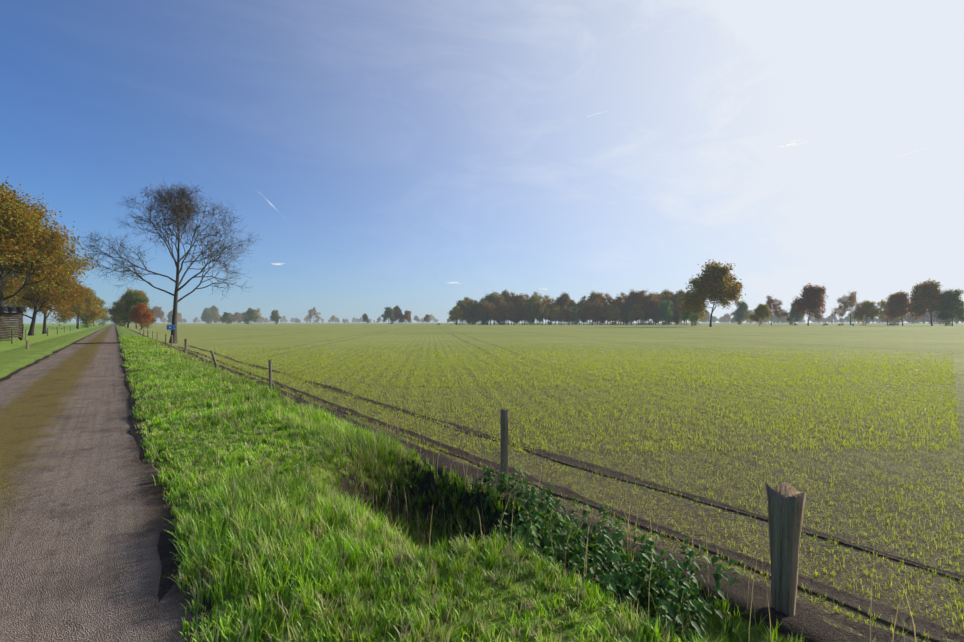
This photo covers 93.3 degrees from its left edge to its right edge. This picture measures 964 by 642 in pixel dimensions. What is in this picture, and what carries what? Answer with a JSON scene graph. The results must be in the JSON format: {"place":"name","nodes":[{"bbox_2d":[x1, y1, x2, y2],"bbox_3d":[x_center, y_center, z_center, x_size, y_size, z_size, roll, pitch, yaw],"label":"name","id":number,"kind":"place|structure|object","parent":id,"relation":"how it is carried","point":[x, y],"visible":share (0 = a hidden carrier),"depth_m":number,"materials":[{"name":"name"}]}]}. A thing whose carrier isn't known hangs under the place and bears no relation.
{"place":"outdoors","nodes":[
{"label":"outdoors","id":0,"kind":"place"},
{"bbox_2d":[0,324,226,641],"bbox_3d":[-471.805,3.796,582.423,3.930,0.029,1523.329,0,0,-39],"label":"dirt road","id":1,"kind":"structure","parent":0,"point":[86,517],"depth_m":4.22,"materials":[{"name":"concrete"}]},
{"bbox_2d":[0,323,963,641],"bbox_3d":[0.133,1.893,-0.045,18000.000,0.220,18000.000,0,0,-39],"label":"ground","id":2,"kind":"structure","parent":0,"point":[892,341],"depth_m":9.41,"materials":[{"name":"green plant"}]},
{"bbox_2d":[0,307,25,339],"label":"field shelter","id":3,"kind":"object","parent":2,"relation":"on","point":[8,313],"visible":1,"depth_m":45.12,"materials":[{"name":"brown wood"}]},
{"bbox_2d":[7,276,75,333],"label":"autumn tree","id":4,"kind":"object","parent":2,"relation":"on","point":[44,331],"depth_m":72.25,"materials":[{"name":"brown plant"}]},
{"bbox_2d":[1,251,94,335],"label":"autumn tree","id":5,"kind":"object","parent":2,"relation":"on","point":[37,299],"visible":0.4,"depth_m":62.78,"materials":[{"name":"orange plant"}]},
{"bbox_2d":[0,177,104,338],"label":"autumn tree","id":6,"kind":"object","parent":2,"relation":"on","point":[22,233],"visible":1,"depth_m":50.52,"materials":[{"name":"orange plant"}]},
{"bbox_2d":[0,323,112,380],"bbox_3d":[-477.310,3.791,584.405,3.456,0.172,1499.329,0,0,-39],"label":"verge","id":7,"kind":"structure","parent":2,"relation":"on","point":[14,361],"depth_m":26.22,"materials":[{"name":"green plant"}]},
{"bbox_2d":[53,293,96,327],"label":"roadside tree","id":8,"kind":"object","parent":2,"relation":"on","point":[86,323],"visible":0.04,"depth_m":149.54,"materials":[{"name":"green plant"}]},
{"bbox_2d":[57,285,101,328],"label":"roadside tree","id":9,"kind":"object","parent":2,"relation":"on","point":[89,311],"visible":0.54,"depth_m":127.31,"materials":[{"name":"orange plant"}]},
{"bbox_2d":[76,291,108,322],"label":"roadside tree","id":10,"kind":"object","parent":2,"relation":"on","point":[103,311],"visible":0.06,"depth_m":179.95,"materials":[{"name":"yellow plant"}]},
{"bbox_2d":[93,297,111,325],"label":"roadside tree","id":11,"kind":"object","parent":2,"relation":"on","point":[106,318],"visible":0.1,"depth_m":260.54,"materials":[{"name":"green plant"}]},
{"bbox_2d":[109,296,132,326],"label":"roadside tree","id":12,"kind":"object","parent":2,"relation":"on","point":[117,322],"visible":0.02,"depth_m":200.95,"materials":[{"name":"green plant"}]},
{"bbox_2d":[105,287,149,327],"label":"roadside tree","id":13,"kind":"object","parent":2,"relation":"on","point":[119,304],"visible":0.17,"depth_m":168.69,"materials":[{"name":"green plant"}]},
{"bbox_2d":[112,290,157,328],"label":"roadside tree","id":14,"kind":"object","parent":2,"relation":"on","point":[133,299],"visible":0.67,"depth_m":145.45,"materials":[{"name":"green plant"}]},
{"bbox_2d":[127,302,157,329],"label":"roadside tree","id":15,"kind":"object","parent":2,"relation":"on","point":[141,315],"visible":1,"depth_m":125.79,"materials":[{"name":"red plant"}]},
{"bbox_2d":[152,305,165,323],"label":"horizon tree","id":16,"kind":"object","parent":2,"relation":"on","point":[159,314],"visible":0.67,"depth_m":704.41,"materials":[{"name":"brown plant"}]},
{"bbox_2d":[65,177,260,342],"bbox_3d":[-28.407,-5.659,41.467,15.215,15.506,12.827,0,0,-38],"label":"bare tree","id":17,"kind":"object","parent":2,"relation":"on","point":[182,207],"visible":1,"depth_m":41.73,"materials":[{"name":"brown plant"}]},
{"bbox_2d":[201,308,215,323],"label":"horizon tree","id":18,"kind":"object","parent":2,"relation":"on","point":[207,314],"visible":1,"depth_m":770.86,"materials":[{"name":"green plant"}]},
{"bbox_2d":[211,310,220,323],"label":"horizon tree","id":19,"kind":"object","parent":2,"relation":"on","point":[216,314],"visible":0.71,"depth_m":811.79,"materials":[{"name":"green plant"}]},
{"bbox_2d":[220,312,232,323],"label":"horizon tree","id":20,"kind":"object","parent":2,"relation":"on","point":[226,315],"visible":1,"depth_m":538.63,"materials":[{"name":"green plant"}]},
{"bbox_2d":[231,311,241,321],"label":"horizon tree","id":21,"kind":"object","parent":2,"relation":"on","point":[236,316],"visible":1,"depth_m":821.78,"materials":[{"name":"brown plant"}]},
{"bbox_2d":[244,309,258,323],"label":"horizon tree","id":22,"kind":"object","parent":2,"relation":"on","point":[251,314],"visible":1,"depth_m":534.16,"materials":[{"name":"green plant"}]},
{"bbox_2d":[254,308,264,323],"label":"horizon tree","id":23,"kind":"object","parent":2,"relation":"on","point":[257,313],"visible":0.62,"depth_m":809.53,"materials":[{"name":"green plant"}]},
{"bbox_2d":[270,310,280,323],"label":"horizon tree","id":24,"kind":"object","parent":2,"relation":"on","point":[275,317],"visible":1,"depth_m":579.61,"materials":[{"name":"green plant"}]},
{"bbox_2d":[306,308,323,323],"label":"horizon tree","id":25,"kind":"object","parent":2,"relation":"on","point":[310,315],"visible":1,"depth_m":845.25,"materials":[{"name":"green plant"}]},
{"bbox_2d":[380,306,395,323],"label":"horizon tree","id":26,"kind":"object","parent":2,"relation":"on","point":[388,312],"visible":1,"depth_m":545.54,"materials":[{"name":"green plant"}]},
{"bbox_2d":[392,305,403,323],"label":"horizon tree","id":27,"kind":"object","parent":2,"relation":"on","point":[397,313],"visible":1,"depth_m":556.22,"materials":[{"name":"green plant"}]},
{"bbox_2d":[402,310,410,322],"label":"horizon tree","id":28,"kind":"object","parent":2,"relation":"on","point":[407,315],"visible":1,"depth_m":554.31,"materials":[{"name":"green plant"}]},
{"bbox_2d":[449,306,462,324],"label":"tree","id":29,"kind":"object","parent":2,"relation":"on","point":[455,313],"visible":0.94,"depth_m":395.64,"materials":[{"name":"green plant"}]},
{"bbox_2d":[455,296,473,324],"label":"tree","id":30,"kind":"object","parent":2,"relation":"on","point":[467,302],"visible":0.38,"depth_m":415.20,"materials":[{"name":"green plant"}]},
{"bbox_2d":[458,300,471,324],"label":"tree","id":31,"kind":"object","parent":2,"relation":"on","point":[463,307],"visible":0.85,"depth_m":401.06,"materials":[{"name":"green plant"}]},
{"bbox_2d":[465,303,477,324],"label":"tree","id":32,"kind":"object","parent":2,"relation":"on","point":[473,309],"visible":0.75,"depth_m":401.14,"materials":[{"name":"green plant"}]},
{"bbox_2d":[473,302,489,324],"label":"tree","id":33,"kind":"object","parent":2,"relation":"on","point":[477,314],"visible":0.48,"depth_m":397.89,"materials":[{"name":"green plant"}]},
{"bbox_2d":[473,300,498,324],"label":"tree","id":34,"kind":"object","parent":2,"relation":"on","point":[490,312],"visible":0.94,"depth_m":394.63,"materials":[{"name":"brown plant"}]},
{"bbox_2d":[477,292,497,324],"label":"tree","id":35,"kind":"object","parent":2,"relation":"on","point":[491,296],"visible":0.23,"depth_m":418.61,"materials":[{"name":"green plant"}]},
{"bbox_2d":[115,325,875,641],"bbox_3d":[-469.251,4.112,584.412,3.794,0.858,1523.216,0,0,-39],"label":"verge","id":36,"kind":"structure","parent":2,"relation":"on","point":[809,628],"depth_m":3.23,"materials":[{"name":"green plant"}]},
{"bbox_2d":[268,359,271,388],"bbox_3d":[-5.865,1.672,12.617,0.105,1.212,0.123,0,0,-18],"label":"fence post","id":37,"kind":"object","parent":36,"relation":"on","point":[270,373],"visible":0.6,"depth_m":12.58,"materials":[{"name":"brown wood"}]},
{"bbox_2d":[148,333,962,597],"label":"fence wire","id":38,"kind":"object","parent":37,"relation":"attached to","point":[679,501],"visible":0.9,"depth_m":3.52,"materials":[{"name":"grey metal"}]},
{"bbox_2d":[500,408,508,492],"bbox_3d":[0.262,1.633,5.281,0.099,1.239,0.120,0,0,10],"label":"fence post","id":39,"kind":"object","parent":36,"relation":"on","point":[504,437],"visible":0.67,"depth_m":5.25,"materials":[{"name":"brown wood"}]},
{"bbox_2d":[154,342,915,641],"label":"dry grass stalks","id":40,"kind":"object","parent":36,"relation":"on","point":[405,505],"visible":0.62,"depth_m":3.92,"materials":[{"name":"plant"}]},
{"bbox_2d":[476,466,741,641],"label":"nettles","id":41,"kind":"object","parent":36,"relation":"on","point":[621,580],"visible":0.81,"depth_m":3.41,"materials":[{"name":"green plant"}]},
{"bbox_2d":[765,482,806,615],"bbox_3d":[2.067,1.685,3.099,0.182,1.119,0.230,0,0,-17],"label":"fence post","id":42,"kind":"object","parent":36,"relation":"on","point":[786,502],"visible":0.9,"depth_m":3.06,"materials":[{"name":"grey wood"}]},
{"bbox_2d":[490,306,501,324],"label":"tree","id":43,"kind":"object","parent":2,"relation":"on","point":[497,320],"visible":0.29,"depth_m":403.02,"materials":[{"name":"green plant"}]},
{"bbox_2d":[488,294,504,320],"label":"tree","id":44,"kind":"object","parent":2,"relation":"on","point":[496,301],"visible":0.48,"depth_m":408.89,"materials":[{"name":"green plant"}]},
{"bbox_2d":[496,301,511,323],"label":"tree","id":45,"kind":"object","parent":2,"relation":"on","point":[504,310],"visible":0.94,"depth_m":395.87,"materials":[{"name":"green plant"}]},
{"bbox_2d":[499,289,512,324],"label":"tree","id":46,"kind":"object","parent":2,"relation":"on","point":[505,293],"visible":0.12,"depth_m":427.90,"materials":[{"name":"green plant"}]},
{"bbox_2d":[499,302,514,324],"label":"tree","id":47,"kind":"object","parent":2,"relation":"on","point":[507,313],"visible":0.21,"depth_m":404.89,"materials":[{"name":"green plant"}]},
{"bbox_2d":[502,291,521,324],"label":"tree","id":48,"kind":"object","parent":2,"relation":"on","point":[510,299],"visible":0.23,"depth_m":418.48,"materials":[{"name":"green plant"}]},
{"bbox_2d":[509,305,518,324],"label":"tree","id":49,"kind":"object","parent":2,"relation":"on","point":[514,309],"visible":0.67,"depth_m":404.19,"materials":[{"name":"brown plant"}]},
{"bbox_2d":[513,307,524,324],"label":"tree","id":50,"kind":"object","parent":2,"relation":"on","point":[519,314],"visible":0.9,"depth_m":398.78,"materials":[{"name":"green plant"}]},
{"bbox_2d":[511,293,527,324],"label":"tree","id":51,"kind":"object","parent":2,"relation":"on","point":[517,302],"visible":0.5,"depth_m":416.34,"materials":[{"name":"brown plant"}]},
{"bbox_2d":[521,306,530,324],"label":"tree","id":52,"kind":"object","parent":2,"relation":"on","point":[525,313],"visible":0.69,"depth_m":399.10,"materials":[{"name":"green plant"}]},
{"bbox_2d":[521,290,549,324],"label":"tree","id":53,"kind":"object","parent":2,"relation":"on","point":[538,297],"visible":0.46,"depth_m":405.92,"materials":[{"name":"green plant"}]},
{"bbox_2d":[527,301,543,324],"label":"tree","id":54,"kind":"object","parent":2,"relation":"on","point":[531,312],"visible":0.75,"depth_m":392.84,"materials":[{"name":"green plant"}]},
{"bbox_2d":[161,341,913,641],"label":"dirt strip","id":55,"kind":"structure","parent":2,"relation":"on","point":[881,634],"depth_m":3.71,"materials":[{"name":"brown soil"}]},
{"bbox_2d":[531,300,554,324],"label":"tree","id":56,"kind":"object","parent":2,"relation":"on","point":[543,309],"visible":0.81,"depth_m":392.08,"materials":[{"name":"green plant"}]},
{"bbox_2d":[538,304,555,324],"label":"tree","id":57,"kind":"object","parent":2,"relation":"on","point":[545,319],"visible":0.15,"depth_m":409.04,"materials":[{"name":"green plant"}]},
{"bbox_2d":[538,295,556,324],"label":"tree","id":58,"kind":"object","parent":2,"relation":"on","point":[552,301],"visible":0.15,"depth_m":414.13,"materials":[{"name":"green plant"}]},
{"bbox_2d":[550,307,565,322],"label":"tree","id":59,"kind":"object","parent":2,"relation":"on","point":[555,311],"visible":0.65,"depth_m":390.71,"materials":[{"name":"green plant"}]},
{"bbox_2d":[552,292,571,324],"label":"tree","id":60,"kind":"object","parent":2,"relation":"on","point":[564,299],"visible":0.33,"depth_m":408.04,"materials":[{"name":"green plant"}]},
{"bbox_2d":[553,305,573,324],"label":"tree","id":61,"kind":"object","parent":2,"relation":"on","point":[565,310],"visible":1,"depth_m":384.81,"materials":[{"name":"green plant"}]},
{"bbox_2d":[177,346,963,641],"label":"wheel rut","id":62,"kind":"structure","parent":2,"relation":"on","point":[937,632],"depth_m":3.90,"materials":[{"name":"soil"}]},
{"bbox_2d":[183,342,963,641],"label":"crop seedlings","id":63,"kind":"object","parent":2,"relation":"on","point":[742,384],"visible":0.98,"depth_m":11.36,"materials":[{"name":"green plant"}]},
{"bbox_2d":[568,306,579,324],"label":"tree","id":64,"kind":"object","parent":2,"relation":"on","point":[574,312],"visible":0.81,"depth_m":387.17,"materials":[{"name":"green plant"}]},
{"bbox_2d":[187,345,963,581],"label":"wheel rut","id":65,"kind":"structure","parent":2,"relation":"on","point":[590,467],"depth_m":5.84,"materials":[{"name":"soil"}]},
{"bbox_2d":[577,309,586,324],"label":"tree","id":66,"kind":"object","parent":2,"relation":"on","point":[582,315],"visible":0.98,"depth_m":389.68,"materials":[{"name":"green plant"}]},
{"bbox_2d":[578,296,595,324],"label":"tree","id":67,"kind":"object","parent":2,"relation":"on","point":[582,300],"visible":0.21,"depth_m":409.52,"materials":[{"name":"brown plant"}]},
{"bbox_2d":[583,302,599,324],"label":"tree","id":68,"kind":"object","parent":2,"relation":"on","point":[586,311],"visible":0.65,"depth_m":397.71,"materials":[{"name":"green plant"}]},
{"bbox_2d":[583,292,608,322],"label":"tree","id":69,"kind":"object","parent":2,"relation":"on","point":[593,297],"visible":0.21,"depth_m":409.11,"materials":[{"name":"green plant"}]},
{"bbox_2d":[587,299,613,324],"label":"tree","id":70,"kind":"object","parent":2,"relation":"on","point":[593,311],"visible":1,"depth_m":381.20,"materials":[{"name":"brown plant"}]},
{"bbox_2d":[590,292,618,324],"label":"tree","id":71,"kind":"object","parent":2,"relation":"on","point":[608,298],"visible":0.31,"depth_m":396.08,"materials":[{"name":"brown plant"}]},
{"bbox_2d":[599,306,609,324],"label":"tree","id":72,"kind":"object","parent":2,"relation":"on","point":[604,319],"visible":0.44,"depth_m":393.42,"materials":[{"name":"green plant"}]},
{"bbox_2d":[606,304,620,324],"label":"tree","id":73,"kind":"object","parent":2,"relation":"on","point":[612,310],"visible":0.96,"depth_m":382.27,"materials":[{"name":"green plant"}]},
{"bbox_2d":[608,299,622,323],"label":"tree","id":74,"kind":"object","parent":2,"relation":"on","point":[615,303],"visible":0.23,"depth_m":391.75,"materials":[{"name":"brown plant"}]},
{"bbox_2d":[614,309,623,322],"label":"tree","id":75,"kind":"object","parent":2,"relation":"on","point":[621,316],"visible":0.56,"depth_m":382.40,"materials":[{"name":"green plant"}]},
{"bbox_2d":[608,292,630,324],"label":"tree","id":76,"kind":"object","parent":2,"relation":"on","point":[624,296],"visible":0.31,"depth_m":395.76,"materials":[{"name":"brown plant"}]},
{"bbox_2d":[622,302,630,324],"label":"tree","id":77,"kind":"object","parent":2,"relation":"on","point":[626,306],"visible":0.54,"depth_m":382.25,"materials":[{"name":"green plant"}]},
{"bbox_2d":[623,289,644,324],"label":"tree","id":78,"kind":"object","parent":2,"relation":"on","point":[632,294],"visible":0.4,"depth_m":387.37,"materials":[{"name":"brown plant"}]},
{"bbox_2d":[623,295,647,324],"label":"tree","id":79,"kind":"object","parent":2,"relation":"on","point":[637,302],"visible":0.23,"depth_m":381.95,"materials":[{"name":"brown plant"}]},
{"bbox_2d":[627,304,644,324],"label":"tree","id":80,"kind":"object","parent":2,"relation":"on","point":[634,310],"visible":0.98,"depth_m":372.11,"materials":[{"name":"brown plant"}]},
{"bbox_2d":[634,289,654,324],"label":"tree","id":81,"kind":"object","parent":2,"relation":"on","point":[648,297],"visible":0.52,"depth_m":378.13,"materials":[{"name":"brown plant"}]},
{"bbox_2d":[643,302,656,324],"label":"tree","id":82,"kind":"object","parent":2,"relation":"on","point":[650,314],"visible":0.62,"depth_m":375.60,"materials":[{"name":"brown plant"}]},
{"bbox_2d":[645,293,661,324],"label":"tree","id":83,"kind":"object","parent":2,"relation":"on","point":[656,299],"visible":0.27,"depth_m":380.59,"materials":[{"name":"brown plant"}]},
{"bbox_2d":[652,306,662,324],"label":"tree","id":84,"kind":"object","parent":2,"relation":"on","point":[656,317],"visible":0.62,"depth_m":367.61,"materials":[{"name":"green plant"}]},
{"bbox_2d":[656,300,673,324],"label":"tree","id":85,"kind":"object","parent":2,"relation":"on","point":[666,310],"visible":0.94,"depth_m":364.90,"materials":[{"name":"green plant"}]},
{"bbox_2d":[654,293,676,324],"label":"tree","id":86,"kind":"object","parent":2,"relation":"on","point":[663,299],"visible":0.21,"depth_m":385.94,"materials":[{"name":"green plant"}]},
{"bbox_2d":[657,291,677,324],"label":"tree","id":87,"kind":"object","parent":2,"relation":"on","point":[668,299],"visible":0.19,"depth_m":389.17,"materials":[{"name":"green plant"}]},
{"bbox_2d":[671,309,679,323],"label":"tree","id":88,"kind":"object","parent":2,"relation":"on","point":[676,318],"visible":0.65,"depth_m":369.91,"materials":[{"name":"green plant"}]},
{"bbox_2d":[672,289,693,324],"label":"tree","id":89,"kind":"object","parent":2,"relation":"on","point":[675,297],"visible":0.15,"depth_m":382.95,"materials":[{"name":"brown plant"}]},
{"bbox_2d":[675,301,691,324],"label":"tree","id":90,"kind":"object","parent":2,"relation":"on","point":[677,308],"visible":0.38,"depth_m":371.72,"materials":[{"name":"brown plant"}]},
{"bbox_2d":[680,292,706,325],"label":"tree","id":91,"kind":"object","parent":2,"relation":"on","point":[686,315],"visible":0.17,"depth_m":270.35,"materials":[{"name":"green plant"}]},
{"bbox_2d":[701,310,709,322],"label":"horizon tree","id":92,"kind":"object","parent":2,"relation":"on","point":[706,319],"visible":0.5,"depth_m":1053.99,"materials":[{"name":"green plant"}]},
{"bbox_2d":[676,259,745,326],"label":"field oak","id":93,"kind":"object","parent":2,"relation":"on","point":[715,282],"visible":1,"depth_m":208.16,"materials":[{"name":"green plant"}]},
{"bbox_2d":[722,313,731,323],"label":"horizon tree","id":94,"kind":"object","parent":2,"relation":"on","point":[726,316],"visible":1,"depth_m":996.48,"materials":[{"name":"green plant"}]},
{"bbox_2d":[730,300,750,324],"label":"tree","id":95,"kind":"object","parent":2,"relation":"on","point":[739,313],"visible":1,"depth_m":449.21,"materials":[{"name":"green plant"}]},
{"bbox_2d":[747,304,772,325],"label":"tree","id":96,"kind":"object","parent":2,"relation":"on","point":[760,310],"visible":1,"depth_m":255.01,"materials":[{"name":"green plant"}]},
{"bbox_2d":[757,294,787,324],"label":"tree","id":97,"kind":"object","parent":2,"relation":"on","point":[775,308],"visible":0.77,"depth_m":351.60,"materials":[{"name":"brown plant"}]},
{"bbox_2d":[782,303,804,324],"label":"tree","id":98,"kind":"object","parent":2,"relation":"on","point":[792,315],"visible":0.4,"depth_m":353.24,"materials":[{"name":"green plant"}]},
{"bbox_2d":[793,283,828,325],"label":"tree","id":99,"kind":"object","parent":2,"relation":"on","point":[812,299],"visible":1,"depth_m":287.38,"materials":[{"name":"brown plant"}]},
{"bbox_2d":[831,291,876,324],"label":"tree","id":100,"kind":"object","parent":2,"relation":"on","point":[846,303],"visible":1,"depth_m":326.44,"materials":[{"name":"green plant"}]},
{"bbox_2d":[851,300,880,324],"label":"tree","id":101,"kind":"object","parent":2,"relation":"on","point":[871,308],"visible":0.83,"depth_m":326.99,"materials":[{"name":"green plant"}]},
{"bbox_2d":[874,297,904,324],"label":"tree","id":102,"kind":"object","parent":2,"relation":"on","point":[883,306],"visible":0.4,"depth_m":328.85,"materials":[{"name":"green plant"}]},
{"bbox_2d":[882,290,914,325],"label":"tree","id":103,"kind":"object","parent":2,"relation":"on","point":[897,304],"visible":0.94,"depth_m":308.06,"materials":[{"name":"brown plant"}]},
{"bbox_2d":[905,278,950,325],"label":"tree","id":104,"kind":"object","parent":2,"relation":"on","point":[923,300],"visible":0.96,"depth_m":284.35,"materials":[{"name":"green plant"}]},
{"bbox_2d":[933,288,963,325],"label":"tree","id":105,"kind":"object","parent":2,"relation":"on","point":[954,306],"visible":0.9,"depth_m":277.20,"materials":[{"name":"green plant"}]},
{"bbox_2d":[0,0,963,322],"label":"sky","id":106,"kind":"structure","parent":0,"point":[400,151],"materials":[{"name":"blue"}]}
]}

